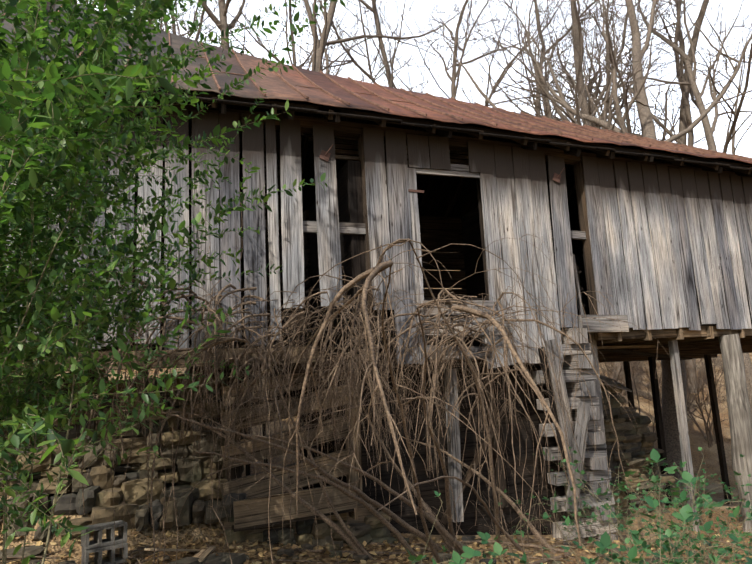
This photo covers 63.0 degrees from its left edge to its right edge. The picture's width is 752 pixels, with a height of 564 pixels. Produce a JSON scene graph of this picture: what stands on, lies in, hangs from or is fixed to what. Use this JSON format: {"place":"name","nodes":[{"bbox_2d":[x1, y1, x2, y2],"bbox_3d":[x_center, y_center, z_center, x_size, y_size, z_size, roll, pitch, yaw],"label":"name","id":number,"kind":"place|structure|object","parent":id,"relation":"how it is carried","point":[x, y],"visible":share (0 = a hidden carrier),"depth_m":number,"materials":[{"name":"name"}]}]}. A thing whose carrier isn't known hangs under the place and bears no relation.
{"place":"outdoors","nodes":[
{"label":"outdoors","id":0,"kind":"place"},
{"bbox_2d":[2,380,220,486],"bbox_3d":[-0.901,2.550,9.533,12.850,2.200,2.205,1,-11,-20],"label":"stones","id":1,"kind":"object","parent":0,"point":[176,483],"depth_m":7.76,"materials":[{"name":"grey stone"}]},
{"bbox_2d":[0,270,751,563],"bbox_3d":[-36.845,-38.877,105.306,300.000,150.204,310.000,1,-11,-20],"label":"terrain","id":2,"kind":"structure","parent":0,"point":[710,454],"depth_m":8.97,"materials":[{"name":"brown soil"}]},
{"bbox_2d":[80,520,127,563],"bbox_3d":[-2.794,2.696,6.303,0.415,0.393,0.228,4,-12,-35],"label":"cinder blocks","id":3,"kind":"object","parent":2,"relation":"on","point":[98,545],"depth_m":6.26,"materials":[{"name":"concrete"}]},
{"bbox_2d":[0,0,345,563],"bbox_3d":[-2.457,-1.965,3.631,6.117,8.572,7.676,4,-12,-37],"label":"leafy tree","id":4,"kind":"object","parent":2,"relation":"on","point":[33,177],"depth_m":3.41,"materials":[{"name":"green plant"}]},
{"bbox_2d":[144,546,215,561],"bbox_3d":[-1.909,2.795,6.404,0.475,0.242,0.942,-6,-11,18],"label":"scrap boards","id":5,"kind":"object","parent":2,"relation":"on","point":[202,554],"visible":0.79,"depth_m":6.39,"materials":[{"name":"beige wood"}]},
{"bbox_2d":[139,352,527,563],"bbox_3d":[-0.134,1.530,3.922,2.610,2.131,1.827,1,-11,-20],"label":"dry weed stalks","id":6,"kind":"object","parent":2,"relation":"on","point":[270,482],"visible":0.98,"depth_m":3.86,"materials":[{"name":"brown plant"}]},
{"bbox_2d":[0,370,675,563],"bbox_3d":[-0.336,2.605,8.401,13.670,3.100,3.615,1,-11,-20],"label":"stone foundation walls","id":7,"kind":"structure","parent":2,"relation":"on","point":[634,446],"depth_m":7.38,"materials":[{"name":"grey stone"}]},
{"bbox_2d":[0,187,682,563],"bbox_3d":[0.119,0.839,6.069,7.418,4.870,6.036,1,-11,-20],"label":"dry vines","id":8,"kind":"object","parent":2,"relation":"on","point":[452,543],"visible":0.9,"depth_m":6.75,"materials":[{"name":"plant"}]},
{"bbox_2d":[0,535,708,563],"bbox_3d":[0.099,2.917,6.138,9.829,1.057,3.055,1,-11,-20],"label":"ground pebbles","id":9,"kind":"object","parent":2,"relation":"on","point":[338,545],"visible":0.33,"depth_m":6.95,"materials":[{"name":"stone"}]},
{"bbox_2d":[0,524,731,563],"bbox_3d":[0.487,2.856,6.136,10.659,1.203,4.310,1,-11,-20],"label":"fallen twigs","id":10,"kind":"object","parent":2,"relation":"on","point":[144,560],"visible":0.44,"depth_m":6.89,"materials":[{"name":"brown wood"}]},
{"bbox_2d":[0,516,751,563],"bbox_3d":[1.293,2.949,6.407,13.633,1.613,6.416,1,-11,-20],"label":"fallen leaf litter","id":11,"kind":"object","parent":2,"relation":"on","point":[252,552],"visible":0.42,"depth_m":6.91,"materials":[{"name":"brown plant"}]},
{"bbox_2d":[12,92,751,339],"bbox_3d":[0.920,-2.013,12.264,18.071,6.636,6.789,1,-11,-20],"label":"interior wall","id":12,"kind":"structure","parent":2,"relation":"on","point":[436,232],"depth_m":10.34,"materials":[{"name":"black wood"}]},
{"bbox_2d":[196,298,617,541],"bbox_3d":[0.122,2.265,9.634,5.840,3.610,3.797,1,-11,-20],"label":"log cribs and trough","id":13,"kind":"object","parent":2,"relation":"on","point":[344,506],"visible":0.62,"depth_m":8.66,"materials":[{"name":"grey wood"}]},
{"bbox_2d":[76,0,751,490],"bbox_3d":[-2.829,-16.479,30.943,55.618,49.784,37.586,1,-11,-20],"label":"bare trees","id":14,"kind":"object","parent":2,"relation":"on","point":[582,106],"visible":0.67,"depth_m":26.89,"materials":[{"name":"brown plant"}]},
{"bbox_2d":[375,461,751,563],"bbox_3d":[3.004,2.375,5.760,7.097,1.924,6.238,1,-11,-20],"label":"dry grass stems","id":15,"kind":"object","parent":2,"relation":"on","point":[600,529],"visible":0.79,"depth_m":6.18,"materials":[{"name":"beige plant"}]},
{"bbox_2d":[406,447,751,563],"bbox_3d":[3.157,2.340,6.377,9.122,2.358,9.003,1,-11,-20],"label":"bramble leaves","id":16,"kind":"object","parent":2,"relation":"on","point":[685,513],"visible":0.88,"depth_m":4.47,"materials":[{"name":"green plant"}]},
{"bbox_2d":[423,270,751,473],"bbox_3d":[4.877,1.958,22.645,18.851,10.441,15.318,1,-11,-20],"label":"bare shrubs","id":17,"kind":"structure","parent":2,"relation":"on","point":[611,368],"depth_m":21.08,"materials":[{"name":"plant"}]},
{"bbox_2d":[581,333,731,531],"bbox_3d":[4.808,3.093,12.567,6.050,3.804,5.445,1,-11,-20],"label":"support posts","id":18,"kind":"object","parent":2,"relation":"on","point":[680,410],"visible":0.17,"depth_m":12.36,"materials":[{"name":"grey wood"}]},
{"bbox_2d":[718,334,751,533],"bbox_3d":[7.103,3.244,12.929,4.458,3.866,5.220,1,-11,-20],"label":"round barn posts","id":19,"kind":"object","parent":2,"relation":"on","point":[739,413],"visible":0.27,"depth_m":10.02,"materials":[{"name":"grey wood"}]},
{"bbox_2d":[13,89,751,383],"bbox_3d":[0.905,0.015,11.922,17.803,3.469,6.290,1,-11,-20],"label":"barn frame timbers","id":20,"kind":"object","parent":19,"relation":"on","point":[627,343],"visible":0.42,"depth_m":9.44,"materials":[{"name":"grey wood"}]},
{"bbox_2d":[0,96,751,368],"bbox_3d":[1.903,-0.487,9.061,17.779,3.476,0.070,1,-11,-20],"label":"barn siding boards","id":21,"kind":"object","parent":20,"relation":"attached to","point":[671,196],"visible":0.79,"depth_m":8.97,"materials":[{"name":"grey wood"}]},
{"bbox_2d":[319,150,560,192],"bbox_3d":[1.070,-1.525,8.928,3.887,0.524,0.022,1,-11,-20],"label":"barn iron plates","id":22,"kind":"object","parent":21,"relation":"attached to","point":[327,156],"visible":0.88,"depth_m":8.68,"materials":[{"name":"brown metal"}]},
{"bbox_2d":[325,144,564,177],"bbox_3d":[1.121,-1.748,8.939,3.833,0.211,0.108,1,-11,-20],"label":"iron rods","id":23,"kind":"object","parent":21,"relation":"attached to","point":[333,144],"visible":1,"depth_m":8.33,"materials":[{"name":"black metal"}]},
{"bbox_2d":[0,0,751,210],"bbox_3d":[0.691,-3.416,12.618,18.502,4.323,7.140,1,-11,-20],"label":"roof","id":24,"kind":"structure","parent":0,"point":[274,84],"depth_m":9.73,"materials":[{"name":"brown metal"}]},
{"bbox_2d":[0,6,751,160],"bbox_3d":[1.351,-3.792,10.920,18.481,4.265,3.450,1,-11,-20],"label":"barn roof seams","id":25,"kind":"object","parent":24,"relation":"on","point":[642,141],"visible":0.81,"depth_m":10.77,"materials":[{"name":"brown metal"}]},
{"bbox_2d":[29,0,751,252],"bbox_3d":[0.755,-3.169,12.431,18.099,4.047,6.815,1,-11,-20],"label":"rafters","id":26,"kind":"object","parent":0,"point":[440,195],"visible":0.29,"depth_m":10.46,"materials":[{"name":"wood"}]},
{"bbox_2d":[77,0,751,157],"label":"sky","id":27,"kind":"structure","parent":0,"point":[744,148],"materials":[{"name":"white"}]}
]}

